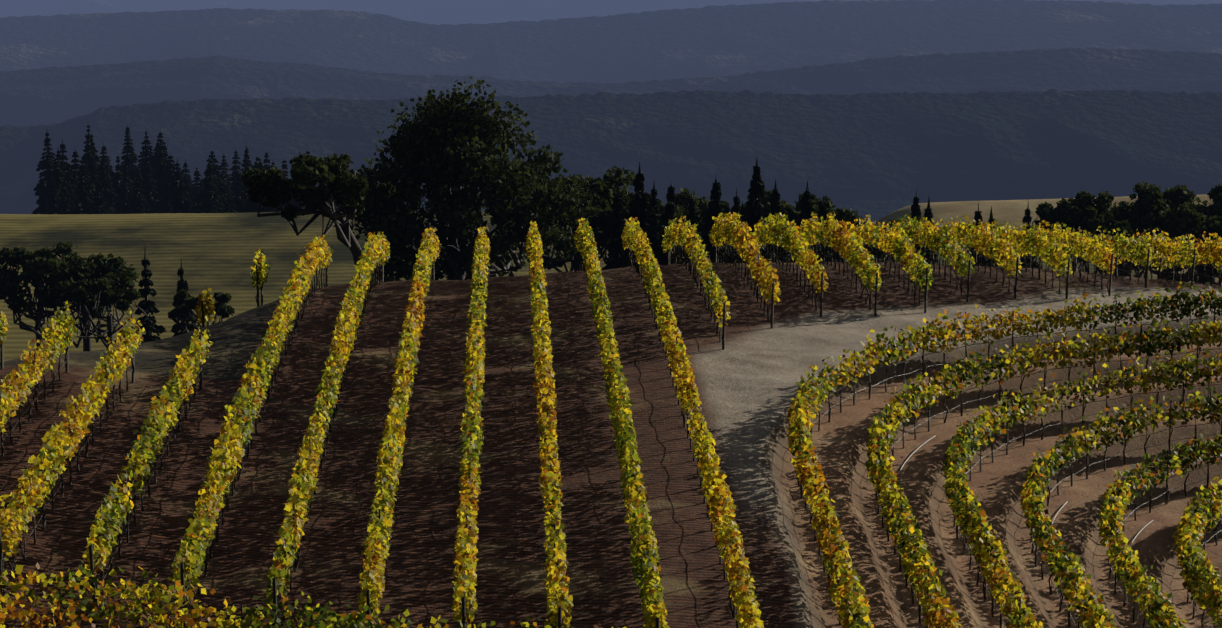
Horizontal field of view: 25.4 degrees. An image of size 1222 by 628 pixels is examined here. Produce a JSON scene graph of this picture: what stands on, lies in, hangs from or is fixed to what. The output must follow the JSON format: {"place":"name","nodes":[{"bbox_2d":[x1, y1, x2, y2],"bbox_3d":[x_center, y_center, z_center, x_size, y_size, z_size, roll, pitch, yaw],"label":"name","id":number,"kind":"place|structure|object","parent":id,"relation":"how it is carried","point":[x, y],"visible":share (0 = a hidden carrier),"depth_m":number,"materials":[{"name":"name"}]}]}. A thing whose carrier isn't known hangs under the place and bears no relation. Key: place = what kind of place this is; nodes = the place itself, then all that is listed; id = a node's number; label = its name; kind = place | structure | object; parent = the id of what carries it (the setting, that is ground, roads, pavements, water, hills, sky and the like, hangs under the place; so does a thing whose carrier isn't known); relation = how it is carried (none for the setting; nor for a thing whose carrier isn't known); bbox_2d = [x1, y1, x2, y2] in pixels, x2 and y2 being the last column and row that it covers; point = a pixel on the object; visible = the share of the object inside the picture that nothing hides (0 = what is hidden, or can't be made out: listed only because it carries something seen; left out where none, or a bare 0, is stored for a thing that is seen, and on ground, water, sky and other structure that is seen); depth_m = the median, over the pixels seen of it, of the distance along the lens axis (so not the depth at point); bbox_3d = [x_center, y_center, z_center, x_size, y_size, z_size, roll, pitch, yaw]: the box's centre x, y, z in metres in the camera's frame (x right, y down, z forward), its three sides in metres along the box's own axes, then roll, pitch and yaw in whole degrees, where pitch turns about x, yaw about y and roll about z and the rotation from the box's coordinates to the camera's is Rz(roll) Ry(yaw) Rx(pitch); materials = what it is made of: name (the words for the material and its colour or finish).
{"place":"outdoors","nodes":[
{"label":"outdoors","id":0,"kind":"place"},
{"bbox_2d":[0,211,1193,360],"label":"hill meadow","id":1,"kind":"structure","parent":0,"point":[215,252],"depth_m":326.43,"materials":[{"name":"green plant"}]},
{"bbox_2d":[0,241,78,352],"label":"oak","id":2,"kind":"object","parent":1,"relation":"on","point":[27,261],"depth_m":185.36,"materials":[{"name":"green plant"}]},
{"bbox_2d":[39,253,139,351],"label":"oak","id":3,"kind":"object","parent":1,"relation":"on","point":[82,273],"depth_m":177.30,"materials":[{"name":"green plant"}]},
{"bbox_2d":[70,278,147,348],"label":"tree","id":4,"kind":"object","parent":1,"relation":"on","point":[79,295],"depth_m":170.07,"materials":[{"name":"green plant"}]},
{"bbox_2d":[32,121,340,213],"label":"conifer stand","id":5,"kind":"object","parent":1,"relation":"on","point":[163,190],"depth_m":494.65,"materials":[{"name":"green plant"}]},
{"bbox_2d":[168,289,234,332],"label":"tree","id":6,"kind":"object","parent":1,"relation":"on","point":[225,311],"depth_m":171.23,"materials":[{"name":"green plant"}]},
{"bbox_2d":[134,158,1040,342],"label":"conifers","id":7,"kind":"object","parent":1,"relation":"on","point":[751,213],"depth_m":168.84,"materials":[{"name":"green plant"}]},
{"bbox_2d":[0,262,1221,627],"bbox_3d":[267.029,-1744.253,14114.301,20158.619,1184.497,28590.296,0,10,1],"label":"ground","id":8,"kind":"structure","parent":0,"point":[748,380],"depth_m":87.90,"materials":[{"name":"soil"}]},
{"bbox_2d":[240,152,395,267],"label":"tree","id":9,"kind":"object","parent":8,"relation":"on","point":[310,171],"depth_m":122.66,"materials":[{"name":"green plant"}]},
{"bbox_2d":[349,77,601,282],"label":"large tree","id":10,"kind":"object","parent":8,"relation":"on","point":[418,149],"depth_m":145.19,"materials":[{"name":"green plant"}]},
{"bbox_2d":[490,195,578,260],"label":"oak","id":11,"kind":"object","parent":8,"relation":"on","point":[562,224],"depth_m":160.61,"materials":[{"name":"green plant"}]},
{"bbox_2d":[518,166,634,271],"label":"oak","id":12,"kind":"object","parent":8,"relation":"on","point":[604,191],"depth_m":171.68,"materials":[{"name":"green plant"}]},
{"bbox_2d":[0,223,1221,627],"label":"trellis stakes","id":13,"kind":"object","parent":8,"relation":"on","point":[688,267],"visible":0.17,"depth_m":97.29,"materials":[{"name":"brown wood"}]},
{"bbox_2d":[0,559,625,627],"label":"vines","id":14,"kind":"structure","parent":13,"relation":"attached to","point":[314,614],"depth_m":63.47,"materials":[{"name":"green plant"}]},
{"bbox_2d":[786,281,1221,627],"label":"grapevine rows","id":15,"kind":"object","parent":13,"relation":"attached to","point":[970,517],"depth_m":91.67,"materials":[{"name":"green plant"}]},
{"bbox_2d":[0,243,1221,627],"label":"vine trunks","id":16,"kind":"object","parent":8,"relation":"on","point":[678,261],"visible":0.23,"depth_m":98.19,"materials":[{"name":"brown plant"}]},
{"bbox_2d":[0,212,1221,627],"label":"grapevine rows","id":17,"kind":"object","parent":16,"relation":"attached to","point":[236,428],"depth_m":85.62,"materials":[{"name":"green plant"}]},
{"bbox_2d":[0,253,1221,627],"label":"drip hose","id":18,"kind":"object","parent":8,"relation":"on","point":[696,457],"visible":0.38,"depth_m":94.72,"materials":[{"name":"black plastic"}]},
{"bbox_2d":[900,435,1152,546],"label":"irrigation pipes","id":19,"kind":"object","parent":8,"relation":"on","point":[1055,515],"visible":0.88,"depth_m":92.59,"materials":[{"name":"grey plastic"}]},
{"bbox_2d":[0,89,1221,222],"bbox_3d":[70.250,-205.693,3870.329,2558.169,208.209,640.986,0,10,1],"label":"ridge","id":20,"kind":"structure","parent":0,"point":[876,156],"depth_m":3836.72,"materials":[{"name":"blue"}]},
{"bbox_2d":[0,0,1221,83],"bbox_3d":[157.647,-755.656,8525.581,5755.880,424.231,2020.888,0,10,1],"label":"ridge","id":21,"kind":"structure","parent":0,"point":[708,40],"depth_m":8570.19,"materials":[{"name":"blue"}]},
{"bbox_2d":[0,47,1221,126],"bbox_3d":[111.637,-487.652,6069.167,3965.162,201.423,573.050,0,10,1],"label":"ridge","id":22,"kind":"structure","parent":0,"point":[44,96],"depth_m":6063.29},
{"bbox_2d":[0,0,1221,24],"bbox_3d":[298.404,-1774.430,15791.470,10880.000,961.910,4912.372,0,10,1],"label":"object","id":23,"kind":"object","parent":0,"point":[451,12],"visible":0.1,"depth_m":14774.98,"materials":[{"name":"blue"}]},
{"bbox_2d":[560,190,684,263],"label":"tree","id":24,"kind":"object","parent":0,"point":[681,209],"depth_m":181.91,"materials":[{"name":"green plant"}]},
{"bbox_2d":[653,187,703,256],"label":"tree","id":25,"kind":"object","parent":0,"point":[684,196],"depth_m":185.40,"materials":[{"name":"green plant"}]},
{"bbox_2d":[665,194,730,225],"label":"tree","id":26,"kind":"object","parent":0,"point":[700,199],"depth_m":189.58,"materials":[{"name":"green plant"}]},
{"bbox_2d":[684,199,794,244],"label":"tree","id":27,"kind":"object","parent":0,"point":[701,210],"visible":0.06,"depth_m":181.65,"materials":[{"name":"green plant"}]},
{"bbox_2d":[741,190,818,261],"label":"tree","id":28,"kind":"object","parent":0,"point":[791,211],"depth_m":184.98,"materials":[{"name":"green plant"}]},
{"bbox_2d":[787,196,836,259],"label":"tree","id":29,"kind":"object","parent":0,"point":[829,205],"depth_m":187.91,"materials":[{"name":"green plant"}]},
{"bbox_2d":[825,207,890,261],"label":"tree","id":30,"kind":"object","parent":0,"point":[845,214],"depth_m":181.36,"materials":[{"name":"green plant"}]},
{"bbox_2d":[856,219,905,262],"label":"tree","id":31,"kind":"object","parent":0,"point":[892,221],"depth_m":184.49,"materials":[{"name":"green plant"}]},
{"bbox_2d":[871,194,1221,284],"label":"grassy hill","id":32,"kind":"structure","parent":0,"point":[1011,211],"depth_m":537.00,"materials":[{"name":"beige plant"}]},
{"bbox_2d":[1032,190,1130,270],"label":"oak","id":33,"kind":"object","parent":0,"point":[1071,210],"depth_m":190.95,"materials":[{"name":"green plant"}]},
{"bbox_2d":[1060,226,1177,277],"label":"oak","id":34,"kind":"object","parent":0,"point":[1128,230],"depth_m":182.20,"materials":[{"name":"green plant"}]},
{"bbox_2d":[1093,181,1218,281],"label":"oak","id":35,"kind":"object","parent":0,"point":[1151,209],"depth_m":202.82,"materials":[{"name":"green plant"}]},
{"bbox_2d":[1160,205,1221,284],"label":"oak","id":36,"kind":"object","parent":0,"point":[1189,217],"depth_m":185.65,"materials":[{"name":"green plant"}]},
{"bbox_2d":[1191,184,1221,280],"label":"oak","id":37,"kind":"object","parent":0,"point":[1215,207],"depth_m":199.14,"materials":[{"name":"green plant"}]}
]}

